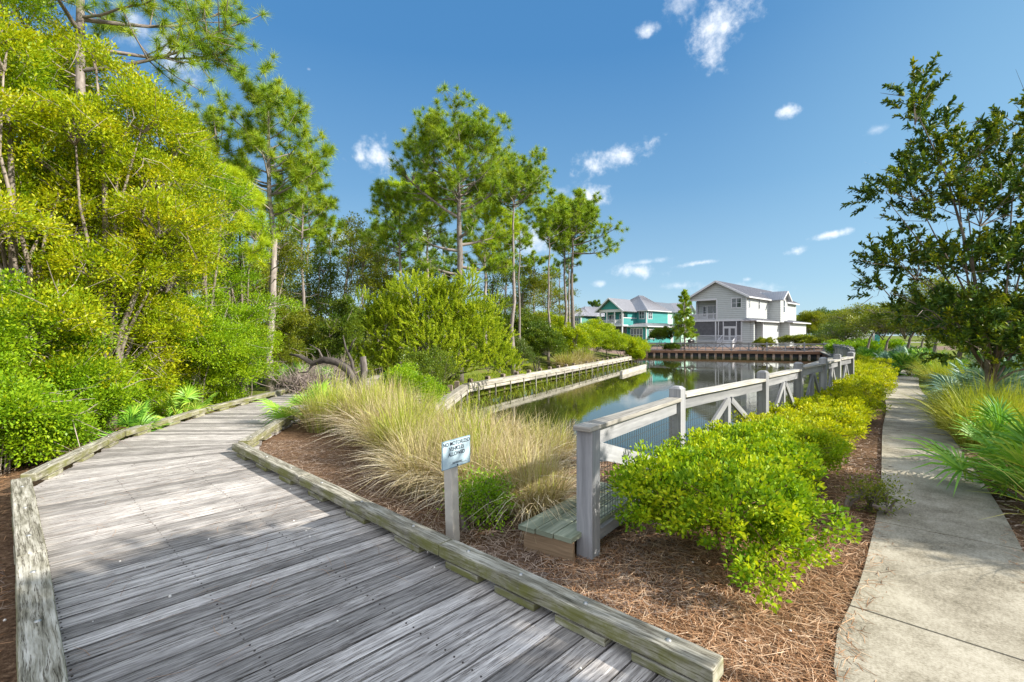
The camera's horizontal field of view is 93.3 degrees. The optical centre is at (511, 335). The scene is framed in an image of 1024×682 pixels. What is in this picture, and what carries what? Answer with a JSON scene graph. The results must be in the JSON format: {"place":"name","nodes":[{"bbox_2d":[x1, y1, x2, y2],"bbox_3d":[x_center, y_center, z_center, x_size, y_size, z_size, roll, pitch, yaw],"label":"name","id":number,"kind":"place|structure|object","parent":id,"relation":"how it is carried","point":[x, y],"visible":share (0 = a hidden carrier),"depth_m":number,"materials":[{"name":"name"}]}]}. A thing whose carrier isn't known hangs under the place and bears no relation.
{"place":"outdoors","nodes":[
{"label":"outdoors","id":0,"kind":"place"},
{"bbox_2d":[0,336,1023,681],"bbox_3d":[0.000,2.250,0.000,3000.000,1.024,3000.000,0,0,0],"label":"ground","id":1,"kind":"structure","parent":0,"point":[300,434],"depth_m":4.42,"materials":[{"name":"soil"}]},
{"bbox_2d":[0,379,96,470],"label":"bush","id":2,"kind":"object","parent":1,"relation":"on","point":[12,442],"visible":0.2,"depth_m":6.51,"materials":[{"name":"green plant"}]},
{"bbox_2d":[0,267,100,412],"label":"bush","id":3,"kind":"object","parent":1,"relation":"on","point":[10,349],"visible":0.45,"depth_m":7.66,"materials":[{"name":"green plant"}]},
{"bbox_2d":[0,0,120,296],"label":"broadleaf tree","id":4,"kind":"object","parent":1,"relation":"on","point":[43,11],"visible":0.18,"depth_m":9.55,"materials":[{"name":"green plant"}]},
{"bbox_2d":[0,366,129,474],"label":"bush","id":5,"kind":"object","parent":1,"relation":"on","point":[23,401],"visible":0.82,"depth_m":6.60,"materials":[{"name":"green plant"}]},
{"bbox_2d":[0,0,137,354],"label":"broadleaf tree","id":6,"kind":"object","parent":1,"relation":"on","point":[47,34],"visible":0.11,"depth_m":10.83,"materials":[{"name":"green plant"}]},
{"bbox_2d":[16,316,148,442],"bbox_3d":[-8.047,0.743,8.952,2.222,2.813,2.715,0,0,-12],"label":"bush","id":7,"kind":"object","parent":1,"relation":"on","point":[79,338],"visible":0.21,"depth_m":8.79,"materials":[{"name":"green plant"}]},
{"bbox_2d":[0,0,191,402],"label":"broadleaf tree","id":8,"kind":"object","parent":1,"relation":"on","point":[13,216],"visible":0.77,"depth_m":8.60,"materials":[{"name":"green plant"}]},
{"bbox_2d":[39,357,156,442],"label":"bush","id":9,"kind":"object","parent":1,"relation":"on","point":[108,406],"visible":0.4,"depth_m":8.39,"materials":[{"name":"green plant"}]},
{"bbox_2d":[54,281,175,427],"bbox_3d":[-8.139,0.517,9.969,2.259,3.283,2.522,0,0,-34],"label":"bush","id":10,"kind":"object","parent":1,"relation":"on","point":[158,409],"visible":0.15,"depth_m":10.14,"materials":[{"name":"green plant"}]},
{"bbox_2d":[0,22,234,429],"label":"broadleaf tree","id":11,"kind":"object","parent":1,"relation":"on","point":[139,95],"visible":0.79,"depth_m":9.58,"materials":[{"name":"green plant"}]},
{"bbox_2d":[92,397,169,440],"bbox_3d":[-6.668,1.545,8.630,1.064,0.885,1.277,0,0,0],"label":"palmetto","id":12,"kind":"object","parent":1,"relation":"on","point":[138,412],"visible":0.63,"depth_m":8.41,"materials":[{"name":"green plant"}]},
{"bbox_2d":[30,0,270,314],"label":"pine tree","id":13,"kind":"object","parent":1,"relation":"on","point":[106,22],"visible":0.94,"depth_m":10.78,"materials":[{"name":"green plant"}]},
{"bbox_2d":[57,72,251,413],"bbox_3d":[-8.500,-1.943,11.039,3.988,8.226,4.047,0,0,40],"label":"broadleaf tree","id":14,"kind":"object","parent":1,"relation":"on","point":[196,160],"visible":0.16,"depth_m":10.84,"materials":[{"name":"green plant"}]},
{"bbox_2d":[139,298,218,412],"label":"bush","id":15,"kind":"object","parent":1,"relation":"on","point":[183,366],"visible":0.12,"depth_m":11.71,"materials":[{"name":"green plant"}]},
{"bbox_2d":[152,383,217,421],"bbox_3d":[-7.168,1.444,10.354,1.832,0.925,1.339,0,0,0],"label":"palmetto","id":16,"kind":"object","parent":1,"relation":"on","point":[185,396],"visible":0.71,"depth_m":10.17,"materials":[{"name":"green plant"}]},
{"bbox_2d":[130,133,282,405],"bbox_3d":[-8.334,-1.608,12.701,4.034,7.532,3.578,0,0,0],"label":"broadleaf tree","id":17,"kind":"object","parent":1,"relation":"on","point":[238,309],"visible":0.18,"depth_m":13.00,"materials":[{"name":"green plant"}]},
{"bbox_2d":[162,287,266,412],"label":"bush","id":18,"kind":"object","parent":1,"relation":"on","point":[211,337],"visible":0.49,"depth_m":11.88,"materials":[{"name":"green plant"}]},
{"bbox_2d":[173,76,258,387],"bbox_3d":[-10.907,-3.246,17.513,3.352,10.878,3.300,0,0,-41],"label":"pine tree","id":19,"kind":"object","parent":1,"relation":"on","point":[212,118],"visible":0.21,"depth_m":16.99,"materials":[{"name":"green plant"}]},
{"bbox_2d":[174,160,283,384],"bbox_3d":[-8.568,-1.657,14.468,3.033,7.695,2.971,0,0,-34],"label":"broadleaf tree","id":20,"kind":"object","parent":1,"relation":"on","point":[261,244],"visible":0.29,"depth_m":14.47,"materials":[{"name":"green plant"}]},
{"bbox_2d":[196,301,287,403],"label":"bush","id":21,"kind":"object","parent":1,"relation":"on","point":[224,394],"visible":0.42,"depth_m":13.13,"materials":[{"name":"green plant"}]},
{"bbox_2d":[191,190,308,394],"bbox_3d":[-8.727,-1.357,15.207,4.321,7.085,4.410,0,0,0],"label":"broadleaf tree","id":22,"kind":"object","parent":1,"relation":"on","point":[237,278],"visible":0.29,"depth_m":15.01,"materials":[{"name":"green plant"}]},
{"bbox_2d":[195,215,323,363],"bbox_3d":[-10.488,-1.422,20.099,5.093,7.240,5.724,0,0,-34],"label":"broadleaf tree","id":23,"kind":"object","parent":1,"relation":"on","point":[297,264],"visible":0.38,"depth_m":20.36,"materials":[{"name":"green plant"}]},
{"bbox_2d":[208,50,339,391],"bbox_3d":[-8.047,-3.479,16.371,4.268,11.356,3.929,0,0,0],"label":"pine tree","id":24,"kind":"object","parent":1,"relation":"on","point":[299,169],"visible":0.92,"depth_m":16.16,"materials":[{"name":"green plant"}]},
{"bbox_2d":[260,309,313,387],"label":"bush","id":25,"kind":"object","parent":1,"relation":"on","point":[284,356],"visible":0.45,"depth_m":17.47,"materials":[{"name":"green plant"}]},
{"bbox_2d":[253,379,339,426],"bbox_3d":[-4.131,1.319,9.470,1.759,0.980,1.710,0,0,-24],"label":"palmetto","id":26,"kind":"object","parent":1,"relation":"on","point":[283,413],"visible":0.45,"depth_m":9.25,"materials":[{"name":"green plant"}]},
{"bbox_2d":[258,352,348,394],"bbox_3d":[-6.151,1.439,14.462,2.836,1.923,2.394,0,0,-34],"label":"brush pile","id":27,"kind":"object","parent":1,"relation":"on","point":[304,379],"visible":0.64,"depth_m":14.26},
{"bbox_2d":[266,151,341,337],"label":"pine tree","id":28,"kind":"object","parent":1,"relation":"on","point":[324,202],"visible":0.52,"depth_m":23.00,"materials":[{"name":"green plant"}]},
{"bbox_2d":[278,187,337,310],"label":"pine tree","id":29,"kind":"object","parent":1,"relation":"on","point":[331,221],"visible":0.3,"depth_m":30.16,"materials":[{"name":"green plant"}]},
{"bbox_2d":[265,376,366,433],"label":"grass clump","id":30,"kind":"object","parent":1,"relation":"on","point":[314,412],"visible":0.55,"depth_m":8.70,"materials":[{"name":"plant"}]},
{"bbox_2d":[277,247,360,355],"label":"broadleaf tree","id":31,"kind":"object","parent":1,"relation":"on","point":[323,278],"visible":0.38,"depth_m":27.67,"materials":[{"name":"green plant"}]},
{"bbox_2d":[289,335,367,391],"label":"dead tree","id":32,"kind":"object","parent":1,"relation":"on","point":[339,363],"visible":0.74,"depth_m":12.88,"materials":[{"name":"grey wood"}]},
{"bbox_2d":[292,293,378,378],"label":"bush","id":33,"kind":"object","parent":1,"relation":"on","point":[349,324],"visible":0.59,"depth_m":19.26,"materials":[{"name":"green plant"}]},
{"bbox_2d":[279,210,402,346],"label":"broadleaf tree","id":34,"kind":"object","parent":1,"relation":"on","point":[349,263],"visible":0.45,"depth_m":29.82,"materials":[{"name":"green plant"}]},
{"bbox_2d":[300,379,399,437],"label":"grass clump","id":35,"kind":"object","parent":1,"relation":"on","point":[351,414],"visible":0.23,"depth_m":8.25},
{"bbox_2d":[10,366,722,681],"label":"boardwalk","id":36,"kind":"structure","parent":1,"relation":"on","point":[461,612],"depth_m":3.20,"materials":[{"name":"grey wood"}]},
{"bbox_2d":[0,439,736,617],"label":"straw","id":37,"kind":"object","parent":1,"relation":"on","point":[534,552],"visible":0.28,"depth_m":3.82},
{"bbox_2d":[336,228,413,352],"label":"broadleaf tree","id":38,"kind":"object","parent":1,"relation":"on","point":[393,265],"visible":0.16,"depth_m":32.34,"materials":[{"name":"green plant"}]},
{"bbox_2d":[310,385,451,449],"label":"grass clump","id":39,"kind":"object","parent":1,"relation":"on","point":[362,417],"visible":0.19,"depth_m":7.42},
{"bbox_2d":[339,392,452,466],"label":"grass clump","id":40,"kind":"object","parent":1,"relation":"on","point":[376,431],"visible":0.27,"depth_m":6.51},
{"bbox_2d":[361,177,442,366],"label":"pine tree","id":41,"kind":"object","parent":1,"relation":"on","point":[387,195],"visible":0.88,"depth_m":25.73,"materials":[{"name":"green plant"}]},
{"bbox_2d":[375,362,428,403],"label":"bush","id":42,"kind":"object","parent":1,"relation":"on","point":[404,368],"visible":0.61,"depth_m":11.74,"materials":[{"name":"green plant"}]},
{"bbox_2d":[354,366,453,445],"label":"grass shoots","id":43,"kind":"object","parent":1,"relation":"on","point":[412,413],"depth_m":6.53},
{"bbox_2d":[355,376,468,425],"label":"grass clump","id":44,"kind":"object","parent":1,"relation":"on","point":[422,402],"visible":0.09,"depth_m":8.04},
{"bbox_2d":[340,400,494,480],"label":"grass clump","id":45,"kind":"object","parent":1,"relation":"on","point":[416,437],"visible":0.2,"depth_m":6.08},
{"bbox_2d":[335,408,514,510],"bbox_3d":[-0.916,1.264,5.524,2.352,1.015,2.264,0,0,0],"label":"grass clump","id":46,"kind":"object","parent":1,"relation":"on","point":[406,469],"visible":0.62,"depth_m":5.29,"materials":[{"name":"plant"}]},
{"bbox_2d":[381,172,468,350],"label":"pine tree","id":47,"kind":"object","parent":1,"relation":"on","point":[442,216],"visible":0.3,"depth_m":29.70,"materials":[{"name":"green plant"}]},
{"bbox_2d":[396,344,465,403],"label":"bush","id":48,"kind":"object","parent":1,"relation":"on","point":[435,362],"visible":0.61,"depth_m":17.73,"materials":[{"name":"green plant"}]},
{"bbox_2d":[341,263,529,384],"bbox_3d":[-3.600,-0.319,22.277,8.925,5.848,5.916,0,0,0],"label":"willow bush","id":49,"kind":"object","parent":1,"relation":"on","point":[436,295],"visible":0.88,"depth_m":21.39,"materials":[{"name":"green plant"}]},
{"bbox_2d":[421,232,464,336],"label":"pine tree","id":50,"kind":"object","parent":1,"relation":"on","point":[445,241],"visible":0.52,"depth_m":39.57,"materials":[{"name":"green plant"}]},
{"bbox_2d":[442,435,469,541],"bbox_3d":[-0.499,1.407,4.062,0.100,1.089,0.355,0,0,34],"label":"warning sign","id":51,"kind":"object","parent":1,"relation":"on","point":[455,453],"visible":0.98,"depth_m":4.03,"materials":[{"name":"paint"}]},
{"bbox_2d":[388,80,524,382],"bbox_3d":[-2.775,-4.707,24.427,6.635,14.725,6.496,0,0,-31],"label":"pine tree","id":52,"kind":"object","parent":1,"relation":"on","point":[463,131],"visible":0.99,"depth_m":23.96,"materials":[{"name":"green plant"}]},
{"bbox_2d":[386,402,535,477],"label":"grass clump","id":53,"kind":"object","parent":1,"relation":"on","point":[467,431],"visible":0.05,"depth_m":6.00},
{"bbox_2d":[422,390,514,438],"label":"grass clump","id":54,"kind":"object","parent":1,"relation":"on","point":[454,414],"visible":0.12,"depth_m":7.42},
{"bbox_2d":[366,414,574,530],"bbox_3d":[-0.347,1.259,4.984,2.375,1.025,2.386,0,0,0],"label":"grass clump","id":55,"kind":"object","parent":1,"relation":"on","point":[482,460],"visible":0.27,"depth_m":4.92,"materials":[{"name":"plant"}]},
{"bbox_2d":[426,384,532,458],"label":"grass shoots","id":56,"kind":"object","parent":1,"relation":"on","point":[478,426],"depth_m":5.83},
{"bbox_2d":[436,460,523,535],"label":"shrub","id":57,"kind":"object","parent":1,"relation":"on","point":[488,492],"visible":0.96,"depth_m":4.30,"materials":[{"name":"green plant"}]},
{"bbox_2d":[452,186,524,342],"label":"pine tree","id":58,"kind":"object","parent":1,"relation":"on","point":[487,218],"visible":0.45,"depth_m":31.43,"materials":[{"name":"green plant"}]},
{"bbox_2d":[462,231,529,352],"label":"broadleaf tree","id":59,"kind":"object","parent":1,"relation":"on","point":[496,282],"visible":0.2,"depth_m":35.74,"materials":[{"name":"green plant"}]},
{"bbox_2d":[452,399,548,447],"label":"grass clump","id":60,"kind":"object","parent":1,"relation":"on","point":[507,423],"visible":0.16,"depth_m":7.02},
{"bbox_2d":[425,409,609,486],"bbox_3d":[0.031,1.284,5.581,2.177,0.974,2.244,0,0,0],"label":"grass clump","id":61,"kind":"object","parent":1,"relation":"on","point":[515,447],"visible":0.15,"depth_m":5.49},
{"bbox_2d":[479,138,556,374],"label":"pine tree","id":62,"kind":"object","parent":1,"relation":"on","point":[527,177],"visible":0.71,"depth_m":28.60,"materials":[{"name":"green plant"}]},
{"bbox_2d":[420,429,616,542],"bbox_3d":[0.208,1.302,4.720,2.156,0.938,2.180,0,0,0],"label":"grass clump","id":63,"kind":"object","parent":1,"relation":"on","point":[548,496],"visible":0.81,"depth_m":4.55,"materials":[{"name":"plant"}]},
{"bbox_2d":[492,305,549,341],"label":"bush","id":64,"kind":"object","parent":1,"relation":"on","point":[525,320],"visible":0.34,"depth_m":34.54,"materials":[{"name":"green plant"}]},
{"bbox_2d":[506,222,539,370],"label":"pine tree","id":65,"kind":"object","parent":1,"relation":"on","point":[523,241],"visible":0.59,"depth_m":31.46,"materials":[{"name":"green plant"}]},
{"bbox_2d":[418,355,633,412],"bbox_3d":[3.916,2.680,32.252,3.038,1.540,40.333,0,0,22],"label":"bulkhead","id":66,"kind":"object","parent":1,"relation":"on","point":[502,380],"visible":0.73,"depth_m":25.75,"materials":[{"name":"brown wood"}]},
{"bbox_2d":[501,253,553,323],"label":"broadleaf tree","id":67,"kind":"object","parent":1,"relation":"on","point":[533,282],"visible":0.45,"depth_m":39.64,"materials":[{"name":"green plant"}]},
{"bbox_2d":[437,355,646,420],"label":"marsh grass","id":68,"kind":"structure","parent":1,"relation":"on","point":[493,388],"depth_m":25.86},
{"bbox_2d":[516,319,568,371],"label":"bush","id":69,"kind":"object","parent":1,"relation":"on","point":[540,339],"visible":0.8,"depth_m":32.03,"materials":[{"name":"green plant"}]},
{"bbox_2d":[491,406,601,466],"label":"grass clump","id":70,"kind":"object","parent":1,"relation":"on","point":[561,434],"visible":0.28,"depth_m":6.49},
{"bbox_2d":[518,192,580,366],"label":"pine tree","id":71,"kind":"object","parent":1,"relation":"on","point":[556,212],"visible":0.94,"depth_m":35.47,"materials":[{"name":"green plant"}]},
{"bbox_2d":[524,269,584,321],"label":"broadleaf tree","id":72,"kind":"object","parent":1,"relation":"on","point":[543,303],"visible":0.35,"depth_m":46.29,"materials":[{"name":"green plant"}]},
{"bbox_2d":[545,226,589,352],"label":"pine tree","id":73,"kind":"object","parent":1,"relation":"on","point":[556,247],"visible":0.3,"depth_m":38.88,"materials":[{"name":"green plant"}]},
{"bbox_2d":[546,322,595,356],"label":"bush","id":74,"kind":"object","parent":1,"relation":"on","point":[578,336],"visible":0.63,"depth_m":36.60,"materials":[{"name":"green plant"}]},
{"bbox_2d":[518,482,636,561],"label":"wooden platform","id":75,"kind":"structure","parent":1,"relation":"on","point":[560,537],"depth_m":3.89,"materials":[{"name":"grey wood"}]},
{"bbox_2d":[545,186,629,351],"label":"pine tree","id":76,"kind":"object","parent":1,"relation":"on","point":[588,210],"visible":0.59,"depth_m":37.34,"materials":[{"name":"green plant"}]},
{"bbox_2d":[584,326,630,359],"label":"bush","id":77,"kind":"object","parent":1,"relation":"on","point":[619,339],"visible":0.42,"depth_m":45.95,"materials":[{"name":"green plant"}]},
{"bbox_2d":[594,295,695,342],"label":"house","id":78,"kind":"structure","parent":1,"relation":"on","point":[642,317],"depth_m":110.41,"materials":[{"name":"teal"}]},
{"bbox_2d":[670,289,698,348],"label":"pine tree","id":79,"kind":"object","parent":1,"relation":"on","point":[684,314],"visible":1,"depth_m":69.30,"materials":[{"name":"green plant"}]},
{"bbox_2d":[573,352,853,561],"bbox_3d":[4.768,1.224,8.465,0.369,1.553,12.742,0,0,43],"label":"pond fence","id":80,"kind":"object","parent":1,"relation":"on","point":[593,450],"visible":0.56,"depth_m":5.01,"materials":[{"name":"grey wood"}]},
{"bbox_2d":[645,350,821,357],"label":"bulkhead","id":81,"kind":"object","parent":1,"relation":"on","point":[794,354],"visible":0.37,"depth_m":64.61,"materials":[{"name":"brown wood"}]},
{"bbox_2d":[602,433,868,613],"bbox_3d":[1.605,1.440,3.814,1.783,1.143,1.923,0,0,0],"label":"hedge shrub","id":82,"kind":"object","parent":1,"relation":"on","point":[676,500],"visible":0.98,"depth_m":3.45,"materials":[{"name":"green plant"}]},
{"bbox_2d":[649,342,822,351],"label":"pond fence","id":83,"kind":"object","parent":1,"relation":"on","point":[748,343],"visible":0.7,"depth_m":65.57,"materials":[{"name":"brown wood"}]},
{"bbox_2d":[663,421,827,501],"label":"hedge shrub","id":84,"kind":"object","parent":1,"relation":"on","point":[782,445],"visible":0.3,"depth_m":4.76,"materials":[{"name":"green plant"}]},
{"bbox_2d":[688,280,810,346],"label":"house","id":85,"kind":"structure","parent":1,"relation":"on","point":[726,312],"depth_m":77.88,"materials":[{"name":"grey"}]},
{"bbox_2d":[693,413,855,474],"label":"hedge shrub","id":86,"kind":"object","parent":1,"relation":"on","point":[819,436],"visible":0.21,"depth_m":5.41,"materials":[{"name":"green plant"}]},
{"bbox_2d":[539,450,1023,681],"bbox_3d":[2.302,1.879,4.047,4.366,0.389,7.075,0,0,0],"label":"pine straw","id":87,"kind":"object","parent":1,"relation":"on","point":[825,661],"visible":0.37,"depth_m":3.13,"materials":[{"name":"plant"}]},
{"bbox_2d":[731,410,858,450],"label":"hedge shrub","id":88,"kind":"object","parent":1,"relation":"on","point":[835,428],"visible":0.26,"depth_m":6.44,"materials":[{"name":"green plant"}]},
{"bbox_2d":[752,401,871,441],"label":"hedge shrub","id":89,"kind":"object","parent":1,"relation":"on","point":[846,414],"visible":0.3,"depth_m":7.37,"materials":[{"name":"green plant"}]},
{"bbox_2d":[778,393,877,424],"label":"hedge shrub","id":90,"kind":"object","parent":1,"relation":"on","point":[855,404],"visible":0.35,"depth_m":8.49,"materials":[{"name":"green plant"}]},
{"bbox_2d":[813,320,875,342],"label":"tree","id":91,"kind":"object","parent":1,"relation":"on","point":[840,332],"visible":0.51,"depth_m":51.89,"materials":[{"name":"green plant"}]},
{"bbox_2d":[803,384,891,414],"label":"hedge shrub","id":92,"kind":"object","parent":1,"relation":"on","point":[875,404],"visible":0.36,"depth_m":9.56,"materials":[{"name":"green plant"}]},
{"bbox_2d":[814,377,891,403],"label":"hedge shrub","id":93,"kind":"object","parent":1,"relation":"on","point":[877,392],"visible":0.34,"depth_m":10.75,"materials":[{"name":"green plant"}]},
{"bbox_2d":[833,464,915,520],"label":"shrub","id":94,"kind":"object","parent":1,"relation":"on","point":[872,498],"visible":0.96,"depth_m":4.70,"materials":[{"name":"green plant"}]},
{"bbox_2d":[844,291,922,350],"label":"tree","id":95,"kind":"object","parent":1,"relation":"on","point":[879,321],"visible":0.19,"depth_m":30.97,"materials":[{"name":"green plant"}]},
{"bbox_2d":[885,351,929,376],"bbox_3d":[16.884,1.296,20.347,2.315,1.371,2.203,0,0,-3],"label":"palmetto","id":96,"kind":"object","parent":1,"relation":"on","point":[902,357],"visible":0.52,"depth_m":20.37,"materials":[{"name":"green plant"}]},
{"bbox_2d":[822,428,1023,550],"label":"mulch chips","id":97,"kind":"object","parent":1,"relation":"on","point":[877,471],"visible":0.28,"depth_m":5.98,"materials":[{"name":"brown wood"}]},
{"bbox_2d":[839,51,1023,393],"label":"oak tree","id":98,"kind":"object","parent":1,"relation":"on","point":[984,317],"visible":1,"depth_m":8.90,"materials":[{"name":"green plant"}]},
{"bbox_2d":[908,348,971,387],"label":"grass clump","id":99,"kind":"object","parent":1,"relation":"on","point":[940,369],"visible":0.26,"depth_m":15.60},
{"bbox_2d":[871,271,1009,352],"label":"tree","id":100,"kind":"object","parent":1,"relation":"on","point":[925,292],"visible":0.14,"depth_m":25.97,"materials":[{"name":"green plant"}]},
{"bbox_2d":[884,369,1023,430],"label":"grass clump","id":101,"kind":"object","parent":1,"relation":"on","point":[934,400],"visible":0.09,"depth_m":8.88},
{"bbox_2d":[890,399,1023,502],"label":"palmetto","id":102,"kind":"object","parent":1,"relation":"on","point":[1014,444],"visible":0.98,"depth_m":5.11,"materials":[{"name":"green plant"}]},
{"bbox_2d":[893,364,1023,431],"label":"grass clump","id":103,"kind":"object","parent":1,"relation":"on","point":[973,390],"visible":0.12,"depth_m":8.18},
{"bbox_2d":[896,378,1023,450],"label":"grass clump","id":104,"kind":"object","parent":1,"relation":"on","point":[959,410],"visible":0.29,"depth_m":7.53,"materials":[{"name":"plant"}]},
{"bbox_2d":[917,364,1023,412],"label":"palmetto","id":105,"kind":"object","parent":1,"relation":"on","point":[1005,372],"visible":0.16,"depth_m":9.83,"materials":[{"name":"green plant"}]},
{"bbox_2d":[948,392,1023,466],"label":"palmetto","id":106,"kind":"object","parent":1,"relation":"on","point":[988,417],"visible":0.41,"depth_m":6.25,"materials":[{"name":"green plant"}]},
{"bbox_2d":[5,0,1023,335],"label":"sky","id":107,"kind":"structure","parent":0,"point":[729,138],"materials":[{"name":"blue"}]},
{"bbox_2d":[453,355,818,461],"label":"water","id":108,"kind":"structure","parent":0,"point":[591,397],"depth_m":24.30,"materials":[{"name":"green liquid"}]},
{"bbox_2d":[834,358,1023,681],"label":"sidewalk","id":109,"kind":"structure","parent":0,"point":[949,606],"depth_m":3.37,"materials":[{"name":"concrete"}]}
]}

